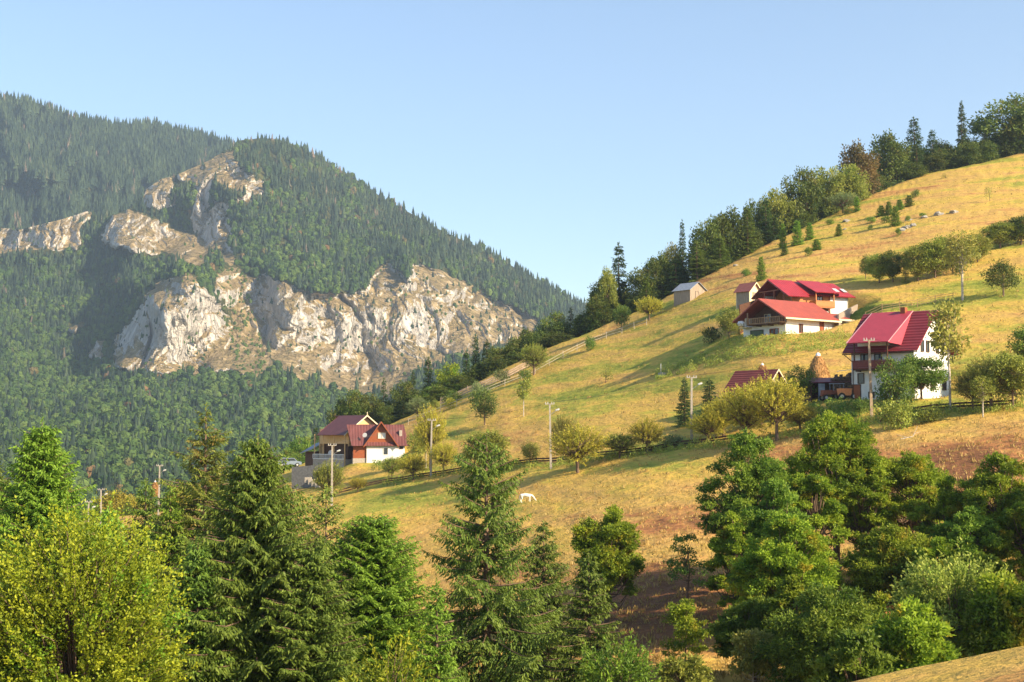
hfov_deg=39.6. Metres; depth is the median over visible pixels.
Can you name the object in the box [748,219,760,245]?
spruce tree
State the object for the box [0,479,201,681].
beech tree
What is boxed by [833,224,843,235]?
juniper bush
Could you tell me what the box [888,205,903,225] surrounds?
juniper bush
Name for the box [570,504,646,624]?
locust tree
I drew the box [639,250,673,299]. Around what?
broadleaf tree
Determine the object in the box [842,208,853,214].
bush
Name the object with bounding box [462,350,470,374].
spruce tree
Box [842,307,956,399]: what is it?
white house
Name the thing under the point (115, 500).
broadleaf tree
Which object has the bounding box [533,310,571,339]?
broadleaf tree
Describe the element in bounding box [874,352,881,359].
door
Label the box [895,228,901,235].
bush
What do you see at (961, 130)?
spruce tree
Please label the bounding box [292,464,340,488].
retaining wall
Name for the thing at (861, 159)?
broadleaf tree
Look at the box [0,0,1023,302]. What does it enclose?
sky
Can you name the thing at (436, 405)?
orchard tree
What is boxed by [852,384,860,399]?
door
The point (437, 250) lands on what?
spruce forest
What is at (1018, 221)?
broadleaf tree
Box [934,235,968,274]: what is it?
broadleaf tree
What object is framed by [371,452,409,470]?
garden weeds
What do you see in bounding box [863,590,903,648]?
locust tree
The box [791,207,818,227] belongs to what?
broadleaf tree
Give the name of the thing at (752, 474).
locust tree
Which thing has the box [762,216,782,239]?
spruce tree
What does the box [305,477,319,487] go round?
garden stairs
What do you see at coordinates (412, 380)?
spruce tree
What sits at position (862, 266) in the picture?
orchard tree
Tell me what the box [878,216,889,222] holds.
bush
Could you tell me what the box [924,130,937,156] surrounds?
spruce tree
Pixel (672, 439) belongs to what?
bush
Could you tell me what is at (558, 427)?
pollard willow
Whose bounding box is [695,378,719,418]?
spruce tree
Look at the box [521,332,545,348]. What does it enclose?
broadleaf tree
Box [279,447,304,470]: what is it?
broadleaf tree
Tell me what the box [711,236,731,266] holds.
spruce tree
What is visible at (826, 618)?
locust tree
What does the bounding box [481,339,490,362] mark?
spruce tree
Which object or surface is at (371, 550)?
spruce tree
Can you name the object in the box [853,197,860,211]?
juniper bush
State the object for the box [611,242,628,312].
spruce tree
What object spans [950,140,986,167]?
broadleaf tree
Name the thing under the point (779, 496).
locust tree
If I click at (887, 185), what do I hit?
broadleaf tree
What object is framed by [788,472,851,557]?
locust tree
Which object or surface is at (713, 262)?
broadleaf tree
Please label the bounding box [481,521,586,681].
spruce tree
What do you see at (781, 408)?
pollard willow
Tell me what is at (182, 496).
broadleaf tree
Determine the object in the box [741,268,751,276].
bush
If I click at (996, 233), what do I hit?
broadleaf tree
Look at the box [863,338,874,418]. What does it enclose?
power pole
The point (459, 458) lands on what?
bush
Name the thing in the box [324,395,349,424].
broadleaf tree
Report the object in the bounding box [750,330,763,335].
garage door
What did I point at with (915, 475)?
locust tree
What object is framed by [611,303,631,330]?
orchard tree
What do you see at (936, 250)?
broadleaf tree
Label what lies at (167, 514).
spruce tree
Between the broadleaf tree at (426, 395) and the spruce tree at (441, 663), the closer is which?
the spruce tree at (441, 663)
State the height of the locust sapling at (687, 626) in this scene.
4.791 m
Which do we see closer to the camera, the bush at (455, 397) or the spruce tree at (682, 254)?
the bush at (455, 397)
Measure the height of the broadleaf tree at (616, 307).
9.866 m
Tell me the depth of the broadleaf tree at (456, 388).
301.37 m
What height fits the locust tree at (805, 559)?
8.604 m
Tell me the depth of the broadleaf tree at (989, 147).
391.85 m
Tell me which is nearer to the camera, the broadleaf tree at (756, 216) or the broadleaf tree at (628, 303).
the broadleaf tree at (628, 303)
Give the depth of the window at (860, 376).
166.86 m
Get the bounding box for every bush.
[339,627,439,681]
[439,390,461,402]
[444,397,455,408]
[451,453,471,471]
[469,381,485,395]
[491,367,510,385]
[518,369,531,381]
[574,628,664,681]
[584,335,595,350]
[655,650,715,681]
[659,433,685,446]
[697,326,721,343]
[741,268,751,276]
[754,256,767,280]
[777,223,786,247]
[778,244,789,255]
[790,220,804,245]
[802,247,812,255]
[803,223,815,239]
[810,239,820,249]
[824,219,834,224]
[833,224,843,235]
[833,411,858,416]
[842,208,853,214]
[851,397,869,412]
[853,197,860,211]
[865,217,875,223]
[871,396,922,429]
[873,205,885,216]
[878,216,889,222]
[884,201,892,215]
[884,536,1022,657]
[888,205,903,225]
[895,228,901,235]
[896,199,904,209]
[904,195,914,206]
[911,190,919,197]
[916,405,945,422]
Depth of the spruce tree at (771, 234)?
327.74 m
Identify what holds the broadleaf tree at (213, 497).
on the meadow hill
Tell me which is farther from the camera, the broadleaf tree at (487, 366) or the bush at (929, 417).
the broadleaf tree at (487, 366)
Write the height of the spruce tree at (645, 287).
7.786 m
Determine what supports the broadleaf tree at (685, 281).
on the meadow hill
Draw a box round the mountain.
[0,138,574,436]
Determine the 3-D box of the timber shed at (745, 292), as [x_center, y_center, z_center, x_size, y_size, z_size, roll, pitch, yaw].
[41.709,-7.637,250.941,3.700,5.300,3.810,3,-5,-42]
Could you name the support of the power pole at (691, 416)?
on the meadow hill
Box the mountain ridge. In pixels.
[0,101,219,228]
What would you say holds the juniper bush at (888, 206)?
on the meadow hill
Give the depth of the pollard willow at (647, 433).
174.77 m
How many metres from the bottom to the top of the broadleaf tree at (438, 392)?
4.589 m
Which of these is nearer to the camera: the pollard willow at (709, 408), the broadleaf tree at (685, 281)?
the pollard willow at (709, 408)
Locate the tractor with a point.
(824, 395)
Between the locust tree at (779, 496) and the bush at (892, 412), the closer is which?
the locust tree at (779, 496)
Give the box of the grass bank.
[853,646,1023,681]
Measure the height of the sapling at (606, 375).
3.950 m
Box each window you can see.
[378,433,385,438]
[383,448,387,454]
[764,314,770,321]
[770,328,778,334]
[799,324,802,332]
[857,373,863,383]
[860,354,867,359]
[920,340,923,351]
[926,340,929,352]
[942,379,946,389]
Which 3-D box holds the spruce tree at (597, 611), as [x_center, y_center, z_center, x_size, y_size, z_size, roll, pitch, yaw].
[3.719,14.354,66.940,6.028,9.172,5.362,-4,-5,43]
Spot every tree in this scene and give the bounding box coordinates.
[0,416,110,593]
[0,458,15,543]
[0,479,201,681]
[80,501,105,518]
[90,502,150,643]
[91,489,134,514]
[116,494,146,515]
[120,502,135,515]
[123,476,174,610]
[142,485,195,644]
[145,403,234,617]
[151,429,373,681]
[157,537,243,681]
[165,488,202,507]
[202,483,229,502]
[244,543,373,681]
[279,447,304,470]
[287,435,316,466]
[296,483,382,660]
[311,425,318,450]
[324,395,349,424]
[327,512,460,681]
[335,388,373,415]
[355,393,383,423]
[374,402,395,424]
[379,377,388,405]
[385,380,417,414]
[393,401,411,422]
[393,404,405,421]
[405,429,425,456]
[406,390,439,402]
[406,577,464,681]
[409,370,417,394]
[413,391,434,411]
[415,386,444,398]
[419,429,574,681]
[421,356,433,388]
[423,385,461,400]
[425,385,451,401]
[431,362,468,385]
[431,399,441,409]
[433,385,451,392]
[444,375,477,391]
[445,379,471,389]
[445,381,462,390]
[460,428,511,466]
[461,367,488,379]
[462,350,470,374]
[468,387,500,424]
[469,335,480,370]
[476,361,503,377]
[480,354,508,372]
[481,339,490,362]
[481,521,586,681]
[485,344,505,359]
[493,340,521,363]
[497,351,523,365]
[506,327,539,344]
[513,345,544,355]
[514,377,532,415]
[520,440,541,461]
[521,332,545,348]
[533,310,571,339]
[537,330,565,347]
[537,548,634,681]
[541,332,573,347]
[566,307,573,327]
[566,324,587,337]
[568,312,588,333]
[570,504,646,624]
[579,313,608,331]
[582,294,619,327]
[584,306,619,328]
[585,309,612,330]
[586,279,621,306]
[596,265,619,308]
[601,301,625,316]
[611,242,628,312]
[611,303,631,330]
[622,266,662,310]
[623,293,638,314]
[636,280,653,309]
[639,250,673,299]
[647,287,658,300]
[659,240,686,268]
[661,258,688,298]
[661,271,688,291]
[671,377,694,427]
[676,220,688,283]
[684,214,726,278]
[685,258,727,277]
[686,241,708,282]
[688,249,715,278]
[693,426,798,548]
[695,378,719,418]
[704,510,758,607]
[705,594,787,681]
[709,240,740,264]
[710,204,749,263]
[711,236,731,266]
[714,306,742,336]
[722,511,845,613]
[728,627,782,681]
[730,477,815,560]
[735,206,758,256]
[739,198,771,239]
[739,228,764,248]
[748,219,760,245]
[751,578,892,681]
[758,574,818,649]
[759,198,773,244]
[760,185,799,237]
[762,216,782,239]
[762,225,778,245]
[772,206,787,236]
[778,165,825,221]
[781,409,899,573]
[784,208,800,234]
[784,364,818,398]
[787,211,806,233]
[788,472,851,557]
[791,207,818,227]
[805,200,825,220]
[807,625,898,681]
[809,165,854,217]
[817,198,827,219]
[822,200,840,217]
[829,442,898,556]
[836,163,871,203]
[837,138,883,200]
[839,522,931,611]
[858,254,871,278]
[860,595,962,671]
[863,253,889,282]
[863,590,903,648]
[867,128,914,184]
[871,354,918,408]
[874,449,953,535]
[875,174,897,191]
[876,249,904,281]
[889,352,955,398]
[894,162,931,179]
[895,536,967,614]
[898,244,935,280]
[899,254,909,283]
[904,150,912,180]
[905,117,930,171]
[907,474,968,541]
[910,144,930,160]
[911,144,924,170]
[914,235,949,277]
[923,152,949,172]
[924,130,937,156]
[925,295,973,409]
[927,505,1006,568]
[930,137,952,153]
[930,147,963,169]
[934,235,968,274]
[941,229,984,299]
[947,451,1023,559]
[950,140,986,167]
[954,551,1017,591]
[954,569,1023,656]
[955,100,969,162]
[965,92,1023,156]
[965,138,1000,163]
[967,233,994,262]
[968,375,998,416]
[977,257,1023,295]
[978,131,995,162]
[979,221,1020,248]
[983,348,1023,406]
[993,501,1023,577]
[994,122,1023,157]
[1000,215,1023,244]
[1005,325,1023,356]
[1008,115,1023,155]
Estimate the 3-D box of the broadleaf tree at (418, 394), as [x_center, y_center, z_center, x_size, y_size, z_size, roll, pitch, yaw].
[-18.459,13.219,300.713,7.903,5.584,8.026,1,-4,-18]
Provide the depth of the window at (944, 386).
168.78 m
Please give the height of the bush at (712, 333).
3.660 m
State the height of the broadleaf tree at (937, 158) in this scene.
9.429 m
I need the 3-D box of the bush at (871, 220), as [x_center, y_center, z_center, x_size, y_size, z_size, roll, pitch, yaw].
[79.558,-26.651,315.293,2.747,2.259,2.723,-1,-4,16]
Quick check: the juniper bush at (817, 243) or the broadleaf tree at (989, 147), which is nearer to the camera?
the juniper bush at (817, 243)
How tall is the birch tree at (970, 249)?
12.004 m
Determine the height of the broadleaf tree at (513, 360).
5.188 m
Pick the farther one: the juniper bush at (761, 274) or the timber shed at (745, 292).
the juniper bush at (761, 274)
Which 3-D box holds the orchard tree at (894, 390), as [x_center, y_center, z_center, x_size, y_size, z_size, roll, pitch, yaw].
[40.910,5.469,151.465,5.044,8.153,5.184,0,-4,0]
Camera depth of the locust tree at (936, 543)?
74.84 m
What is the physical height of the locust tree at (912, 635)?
6.902 m
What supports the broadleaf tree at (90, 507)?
on the meadow hill
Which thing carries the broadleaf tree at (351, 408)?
on the meadow hill
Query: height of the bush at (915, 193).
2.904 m
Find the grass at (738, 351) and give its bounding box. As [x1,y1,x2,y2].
[655,325,851,379]
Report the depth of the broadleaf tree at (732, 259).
319.02 m
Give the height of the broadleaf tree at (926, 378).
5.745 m
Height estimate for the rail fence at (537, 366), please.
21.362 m
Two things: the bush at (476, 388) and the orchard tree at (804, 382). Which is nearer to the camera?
the orchard tree at (804, 382)
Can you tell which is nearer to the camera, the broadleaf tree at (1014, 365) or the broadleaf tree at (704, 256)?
the broadleaf tree at (1014, 365)
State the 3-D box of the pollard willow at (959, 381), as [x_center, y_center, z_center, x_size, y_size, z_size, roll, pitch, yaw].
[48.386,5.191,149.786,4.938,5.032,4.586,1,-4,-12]
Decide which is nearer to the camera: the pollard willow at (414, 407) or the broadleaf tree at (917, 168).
the pollard willow at (414, 407)
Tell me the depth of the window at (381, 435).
246.72 m
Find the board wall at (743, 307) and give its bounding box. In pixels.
[739,300,754,334]
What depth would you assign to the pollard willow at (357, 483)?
214.40 m
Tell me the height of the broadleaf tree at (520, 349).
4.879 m
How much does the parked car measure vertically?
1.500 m
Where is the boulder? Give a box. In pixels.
[934,211,943,215]
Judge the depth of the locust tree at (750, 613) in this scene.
70.62 m
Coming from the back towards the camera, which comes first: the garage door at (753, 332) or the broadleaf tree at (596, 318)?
the broadleaf tree at (596, 318)
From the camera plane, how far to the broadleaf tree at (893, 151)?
381.12 m
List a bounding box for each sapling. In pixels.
[601,365,614,382]
[659,597,715,661]
[662,533,708,598]
[983,188,991,199]
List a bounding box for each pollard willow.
[310,458,347,504]
[349,476,367,491]
[380,457,401,479]
[396,451,429,479]
[405,396,429,416]
[410,403,449,469]
[426,440,458,474]
[515,343,550,374]
[546,420,612,473]
[547,411,576,458]
[599,432,640,457]
[626,415,665,452]
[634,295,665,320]
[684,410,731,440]
[700,397,739,435]
[707,383,765,433]
[735,374,784,423]
[738,371,816,440]
[784,402,819,431]
[824,190,860,212]
[948,371,988,409]
[956,348,1021,406]
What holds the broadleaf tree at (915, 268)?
on the meadow hill
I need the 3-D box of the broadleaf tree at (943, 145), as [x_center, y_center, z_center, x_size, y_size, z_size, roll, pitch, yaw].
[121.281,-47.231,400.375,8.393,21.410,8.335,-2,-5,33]
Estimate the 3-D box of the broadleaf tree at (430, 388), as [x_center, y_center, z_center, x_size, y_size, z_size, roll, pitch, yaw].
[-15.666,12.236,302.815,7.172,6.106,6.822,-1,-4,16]
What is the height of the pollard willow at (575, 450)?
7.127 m
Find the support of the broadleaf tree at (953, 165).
on the meadow hill
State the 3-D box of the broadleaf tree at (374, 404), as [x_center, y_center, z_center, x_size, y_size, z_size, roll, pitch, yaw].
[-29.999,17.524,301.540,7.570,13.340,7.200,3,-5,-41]
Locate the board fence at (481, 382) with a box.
[440,362,527,403]
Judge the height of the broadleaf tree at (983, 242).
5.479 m
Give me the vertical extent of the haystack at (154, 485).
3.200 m
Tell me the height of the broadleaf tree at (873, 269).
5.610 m
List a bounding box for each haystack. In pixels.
[152,481,157,496]
[757,361,766,369]
[808,352,830,377]
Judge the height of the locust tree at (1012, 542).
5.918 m
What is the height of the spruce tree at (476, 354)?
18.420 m
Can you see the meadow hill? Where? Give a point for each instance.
(965, 187)
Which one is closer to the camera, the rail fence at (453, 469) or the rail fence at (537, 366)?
the rail fence at (453, 469)
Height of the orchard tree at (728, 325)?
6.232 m
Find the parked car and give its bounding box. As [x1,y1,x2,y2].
[278,458,301,466]
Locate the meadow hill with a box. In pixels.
[1,153,1023,681]
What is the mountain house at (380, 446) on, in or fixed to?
on the meadow hill
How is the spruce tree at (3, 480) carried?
on the meadow hill
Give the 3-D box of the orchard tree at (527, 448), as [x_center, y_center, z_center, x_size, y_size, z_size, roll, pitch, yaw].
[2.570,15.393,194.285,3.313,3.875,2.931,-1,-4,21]
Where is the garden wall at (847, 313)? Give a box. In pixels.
[838,304,857,324]
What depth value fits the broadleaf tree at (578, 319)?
313.30 m
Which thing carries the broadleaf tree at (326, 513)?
on the meadow hill
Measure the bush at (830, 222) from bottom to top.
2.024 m
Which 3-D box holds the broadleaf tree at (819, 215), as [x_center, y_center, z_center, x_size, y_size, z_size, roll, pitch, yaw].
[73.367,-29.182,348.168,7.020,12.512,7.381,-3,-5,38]
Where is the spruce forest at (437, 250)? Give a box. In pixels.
[0,133,587,511]
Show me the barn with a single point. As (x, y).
(740, 377)
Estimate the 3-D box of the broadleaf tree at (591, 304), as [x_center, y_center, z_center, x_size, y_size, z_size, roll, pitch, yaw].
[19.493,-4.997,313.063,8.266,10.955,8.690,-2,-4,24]
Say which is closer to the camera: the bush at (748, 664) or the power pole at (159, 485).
the bush at (748, 664)
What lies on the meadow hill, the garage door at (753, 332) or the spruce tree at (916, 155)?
the spruce tree at (916, 155)
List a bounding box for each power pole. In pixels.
[97,488,107,523]
[156,464,165,514]
[328,443,340,505]
[428,418,439,476]
[545,402,559,468]
[686,375,701,441]
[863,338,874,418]
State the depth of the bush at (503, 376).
280.00 m
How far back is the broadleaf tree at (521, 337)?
315.60 m
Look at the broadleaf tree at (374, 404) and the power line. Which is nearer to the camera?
the power line
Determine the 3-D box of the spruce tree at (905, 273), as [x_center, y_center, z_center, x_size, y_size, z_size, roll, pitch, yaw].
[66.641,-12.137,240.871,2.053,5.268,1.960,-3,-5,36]
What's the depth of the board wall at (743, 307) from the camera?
229.96 m
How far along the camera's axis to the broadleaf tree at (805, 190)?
343.81 m
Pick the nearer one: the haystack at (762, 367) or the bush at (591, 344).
the haystack at (762, 367)
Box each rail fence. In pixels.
[339,433,749,493]
[408,318,646,423]
[865,293,952,313]
[880,398,1015,421]
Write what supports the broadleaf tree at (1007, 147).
on the meadow hill
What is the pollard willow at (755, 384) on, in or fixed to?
on the meadow hill
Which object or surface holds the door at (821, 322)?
in the chalet at (758, 316)
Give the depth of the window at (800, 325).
218.21 m
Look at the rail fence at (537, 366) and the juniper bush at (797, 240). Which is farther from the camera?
the juniper bush at (797, 240)
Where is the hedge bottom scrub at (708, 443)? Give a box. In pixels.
[381,394,1023,484]
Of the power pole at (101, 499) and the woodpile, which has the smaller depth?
the woodpile
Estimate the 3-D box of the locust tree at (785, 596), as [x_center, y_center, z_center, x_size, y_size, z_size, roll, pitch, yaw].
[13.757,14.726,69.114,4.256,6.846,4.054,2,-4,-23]
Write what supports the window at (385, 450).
in the mountain house at (380, 446)
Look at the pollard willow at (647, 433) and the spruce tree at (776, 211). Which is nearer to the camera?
the pollard willow at (647, 433)
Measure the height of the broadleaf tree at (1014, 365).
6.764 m
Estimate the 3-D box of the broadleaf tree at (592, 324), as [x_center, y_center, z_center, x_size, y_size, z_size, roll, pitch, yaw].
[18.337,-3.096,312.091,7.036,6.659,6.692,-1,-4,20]
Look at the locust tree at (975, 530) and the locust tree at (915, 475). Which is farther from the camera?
the locust tree at (915, 475)
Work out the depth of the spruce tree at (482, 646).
68.61 m
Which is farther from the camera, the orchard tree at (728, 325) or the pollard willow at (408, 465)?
the orchard tree at (728, 325)
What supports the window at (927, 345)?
in the white house at (904, 328)
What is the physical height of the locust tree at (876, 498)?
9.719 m
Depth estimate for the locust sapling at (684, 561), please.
93.11 m
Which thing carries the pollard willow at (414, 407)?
on the meadow hill
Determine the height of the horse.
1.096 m
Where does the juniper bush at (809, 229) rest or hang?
on the meadow hill
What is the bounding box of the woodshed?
[804,378,851,402]
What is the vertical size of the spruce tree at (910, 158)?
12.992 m
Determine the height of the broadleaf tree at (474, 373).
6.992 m
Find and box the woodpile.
[830,369,851,397]
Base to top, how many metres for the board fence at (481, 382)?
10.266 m
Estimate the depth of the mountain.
1981.29 m
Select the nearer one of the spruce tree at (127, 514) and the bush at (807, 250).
the spruce tree at (127, 514)
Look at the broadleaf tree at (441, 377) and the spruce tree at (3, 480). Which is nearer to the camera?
the spruce tree at (3, 480)
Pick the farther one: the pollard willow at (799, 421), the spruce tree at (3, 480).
the pollard willow at (799, 421)
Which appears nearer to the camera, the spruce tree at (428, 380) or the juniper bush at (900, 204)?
the spruce tree at (428, 380)
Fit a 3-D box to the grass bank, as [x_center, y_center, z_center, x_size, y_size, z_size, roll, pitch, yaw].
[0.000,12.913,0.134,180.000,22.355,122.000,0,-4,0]
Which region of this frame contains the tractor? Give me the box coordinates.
[819,383,846,400]
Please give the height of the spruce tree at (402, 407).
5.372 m
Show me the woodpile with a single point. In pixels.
(846, 378)
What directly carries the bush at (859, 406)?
on the meadow hill
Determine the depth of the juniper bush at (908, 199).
324.86 m
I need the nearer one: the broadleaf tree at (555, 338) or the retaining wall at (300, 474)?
the retaining wall at (300, 474)
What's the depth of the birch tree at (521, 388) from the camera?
237.27 m
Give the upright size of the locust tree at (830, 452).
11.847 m
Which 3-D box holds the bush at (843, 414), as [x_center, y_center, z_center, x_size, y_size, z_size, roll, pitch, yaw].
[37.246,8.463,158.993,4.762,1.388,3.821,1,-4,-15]
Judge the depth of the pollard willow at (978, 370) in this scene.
148.04 m
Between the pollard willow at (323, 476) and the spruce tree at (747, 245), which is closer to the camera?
the pollard willow at (323, 476)
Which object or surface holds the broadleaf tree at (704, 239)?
on the meadow hill
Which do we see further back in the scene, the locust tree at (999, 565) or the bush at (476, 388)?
the bush at (476, 388)
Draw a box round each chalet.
[732,298,851,336]
[751,279,855,313]
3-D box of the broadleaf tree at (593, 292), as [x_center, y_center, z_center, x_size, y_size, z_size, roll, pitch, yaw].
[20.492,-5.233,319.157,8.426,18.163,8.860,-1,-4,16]
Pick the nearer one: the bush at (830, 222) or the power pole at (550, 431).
the power pole at (550, 431)
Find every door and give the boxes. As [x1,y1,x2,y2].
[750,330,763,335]
[818,384,824,399]
[820,321,823,329]
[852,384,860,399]
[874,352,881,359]
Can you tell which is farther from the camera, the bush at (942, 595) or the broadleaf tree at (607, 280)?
the broadleaf tree at (607, 280)
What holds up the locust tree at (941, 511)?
on the meadow hill
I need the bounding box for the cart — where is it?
[837,388,853,399]
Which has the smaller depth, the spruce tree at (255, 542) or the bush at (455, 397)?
the spruce tree at (255, 542)
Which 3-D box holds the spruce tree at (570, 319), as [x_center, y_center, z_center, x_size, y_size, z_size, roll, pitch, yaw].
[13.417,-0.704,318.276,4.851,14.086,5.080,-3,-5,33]
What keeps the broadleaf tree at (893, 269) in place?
on the meadow hill
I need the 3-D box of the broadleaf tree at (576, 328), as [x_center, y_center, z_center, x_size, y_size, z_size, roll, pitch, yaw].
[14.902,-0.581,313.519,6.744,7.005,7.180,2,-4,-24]
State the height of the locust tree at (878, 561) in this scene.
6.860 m
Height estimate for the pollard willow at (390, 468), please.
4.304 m
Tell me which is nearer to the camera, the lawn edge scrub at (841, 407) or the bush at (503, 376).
the lawn edge scrub at (841, 407)
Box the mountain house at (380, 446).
[301,412,408,470]
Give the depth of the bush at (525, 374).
273.18 m
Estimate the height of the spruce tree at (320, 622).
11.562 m
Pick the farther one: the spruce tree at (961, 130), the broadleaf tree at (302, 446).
the spruce tree at (961, 130)
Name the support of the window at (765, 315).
in the chalet at (758, 316)
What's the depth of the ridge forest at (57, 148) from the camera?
3062.35 m
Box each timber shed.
[671,282,707,305]
[733,282,759,308]
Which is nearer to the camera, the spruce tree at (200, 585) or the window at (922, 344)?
the spruce tree at (200, 585)
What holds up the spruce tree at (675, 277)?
on the meadow hill
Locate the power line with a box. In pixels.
[93,338,1022,496]
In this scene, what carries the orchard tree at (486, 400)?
on the meadow hill
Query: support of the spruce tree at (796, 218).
on the meadow hill
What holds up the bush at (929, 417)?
on the meadow hill
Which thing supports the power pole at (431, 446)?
on the meadow hill
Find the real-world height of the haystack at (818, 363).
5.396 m
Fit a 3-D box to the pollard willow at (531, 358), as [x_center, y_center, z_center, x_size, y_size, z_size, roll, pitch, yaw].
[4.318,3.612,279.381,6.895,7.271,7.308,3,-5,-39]
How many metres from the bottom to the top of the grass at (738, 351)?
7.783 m
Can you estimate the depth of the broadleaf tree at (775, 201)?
337.95 m
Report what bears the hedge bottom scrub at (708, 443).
on the meadow hill
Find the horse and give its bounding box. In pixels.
[519,493,535,502]
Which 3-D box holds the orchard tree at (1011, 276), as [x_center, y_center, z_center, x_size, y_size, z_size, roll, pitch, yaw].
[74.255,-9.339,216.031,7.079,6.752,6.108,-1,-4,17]
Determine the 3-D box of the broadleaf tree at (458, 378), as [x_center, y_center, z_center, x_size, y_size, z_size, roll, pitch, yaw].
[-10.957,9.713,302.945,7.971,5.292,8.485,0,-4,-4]
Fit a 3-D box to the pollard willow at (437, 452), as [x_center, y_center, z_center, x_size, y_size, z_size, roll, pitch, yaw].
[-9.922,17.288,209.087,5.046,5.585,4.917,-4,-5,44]
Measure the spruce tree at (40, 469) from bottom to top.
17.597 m
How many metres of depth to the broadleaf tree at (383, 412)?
298.33 m
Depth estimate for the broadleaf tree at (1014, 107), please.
398.02 m
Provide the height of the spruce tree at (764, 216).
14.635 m
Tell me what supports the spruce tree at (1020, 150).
on the meadow hill
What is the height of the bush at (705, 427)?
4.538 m
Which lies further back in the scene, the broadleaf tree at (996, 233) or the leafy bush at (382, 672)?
the broadleaf tree at (996, 233)
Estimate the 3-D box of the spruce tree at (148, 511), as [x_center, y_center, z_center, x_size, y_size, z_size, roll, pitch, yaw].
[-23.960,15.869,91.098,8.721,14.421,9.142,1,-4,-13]
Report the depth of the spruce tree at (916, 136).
392.24 m
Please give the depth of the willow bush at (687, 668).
64.79 m
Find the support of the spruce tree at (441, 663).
on the meadow hill
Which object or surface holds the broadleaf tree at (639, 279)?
on the meadow hill
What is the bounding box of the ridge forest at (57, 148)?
[0,91,234,229]
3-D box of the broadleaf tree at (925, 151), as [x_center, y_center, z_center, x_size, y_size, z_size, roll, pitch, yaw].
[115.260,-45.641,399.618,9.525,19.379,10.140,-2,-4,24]
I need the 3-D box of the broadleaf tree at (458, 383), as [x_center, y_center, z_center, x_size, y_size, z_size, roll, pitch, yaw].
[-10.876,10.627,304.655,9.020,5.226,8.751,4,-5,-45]
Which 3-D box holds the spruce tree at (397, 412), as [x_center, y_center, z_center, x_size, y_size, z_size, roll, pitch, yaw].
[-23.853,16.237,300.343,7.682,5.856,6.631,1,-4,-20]
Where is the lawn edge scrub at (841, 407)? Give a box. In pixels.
[793,395,859,425]
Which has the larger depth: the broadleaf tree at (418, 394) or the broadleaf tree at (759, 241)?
the broadleaf tree at (759, 241)
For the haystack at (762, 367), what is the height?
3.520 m
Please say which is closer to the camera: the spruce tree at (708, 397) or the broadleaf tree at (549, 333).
the spruce tree at (708, 397)
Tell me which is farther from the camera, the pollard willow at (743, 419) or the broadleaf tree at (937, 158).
the broadleaf tree at (937, 158)
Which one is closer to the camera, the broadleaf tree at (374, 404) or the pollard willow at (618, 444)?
the pollard willow at (618, 444)
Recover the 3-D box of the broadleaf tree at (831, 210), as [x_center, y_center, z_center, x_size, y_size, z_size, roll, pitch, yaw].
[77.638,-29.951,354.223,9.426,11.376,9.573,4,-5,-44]
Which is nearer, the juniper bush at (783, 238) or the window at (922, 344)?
the window at (922, 344)
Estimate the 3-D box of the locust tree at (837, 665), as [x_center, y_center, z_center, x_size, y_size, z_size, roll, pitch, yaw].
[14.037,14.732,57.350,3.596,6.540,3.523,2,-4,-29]
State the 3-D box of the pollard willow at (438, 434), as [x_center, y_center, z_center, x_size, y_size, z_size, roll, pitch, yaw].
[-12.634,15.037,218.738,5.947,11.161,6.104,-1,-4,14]
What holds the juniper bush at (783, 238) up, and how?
on the meadow hill
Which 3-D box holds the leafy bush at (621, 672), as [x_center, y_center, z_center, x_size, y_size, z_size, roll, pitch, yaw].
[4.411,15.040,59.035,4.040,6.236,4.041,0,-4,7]
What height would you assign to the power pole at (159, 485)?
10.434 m
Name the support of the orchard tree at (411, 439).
on the meadow hill
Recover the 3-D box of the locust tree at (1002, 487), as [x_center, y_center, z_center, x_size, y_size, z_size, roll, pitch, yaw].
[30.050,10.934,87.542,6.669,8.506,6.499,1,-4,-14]
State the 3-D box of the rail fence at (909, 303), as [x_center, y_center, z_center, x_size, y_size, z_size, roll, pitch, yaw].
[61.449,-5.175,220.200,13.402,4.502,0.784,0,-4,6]
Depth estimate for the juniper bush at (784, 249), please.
298.03 m
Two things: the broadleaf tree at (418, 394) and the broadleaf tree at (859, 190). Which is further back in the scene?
the broadleaf tree at (859, 190)
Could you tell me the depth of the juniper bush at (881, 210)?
319.41 m
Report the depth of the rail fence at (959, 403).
151.22 m
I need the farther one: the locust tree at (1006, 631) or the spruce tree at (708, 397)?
the spruce tree at (708, 397)
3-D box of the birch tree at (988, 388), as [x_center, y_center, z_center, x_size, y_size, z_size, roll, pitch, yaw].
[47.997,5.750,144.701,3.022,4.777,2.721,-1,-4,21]
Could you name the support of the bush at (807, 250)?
on the meadow hill
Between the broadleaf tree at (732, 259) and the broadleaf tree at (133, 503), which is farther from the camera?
the broadleaf tree at (732, 259)
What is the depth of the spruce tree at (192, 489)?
83.20 m
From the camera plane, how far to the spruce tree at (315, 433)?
292.04 m
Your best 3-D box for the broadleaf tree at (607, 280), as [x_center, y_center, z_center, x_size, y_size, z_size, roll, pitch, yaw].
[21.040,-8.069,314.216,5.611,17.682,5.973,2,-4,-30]
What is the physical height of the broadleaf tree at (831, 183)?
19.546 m
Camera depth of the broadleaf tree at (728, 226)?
320.59 m
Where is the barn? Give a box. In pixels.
[722,369,786,396]
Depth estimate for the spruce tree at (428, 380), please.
309.20 m

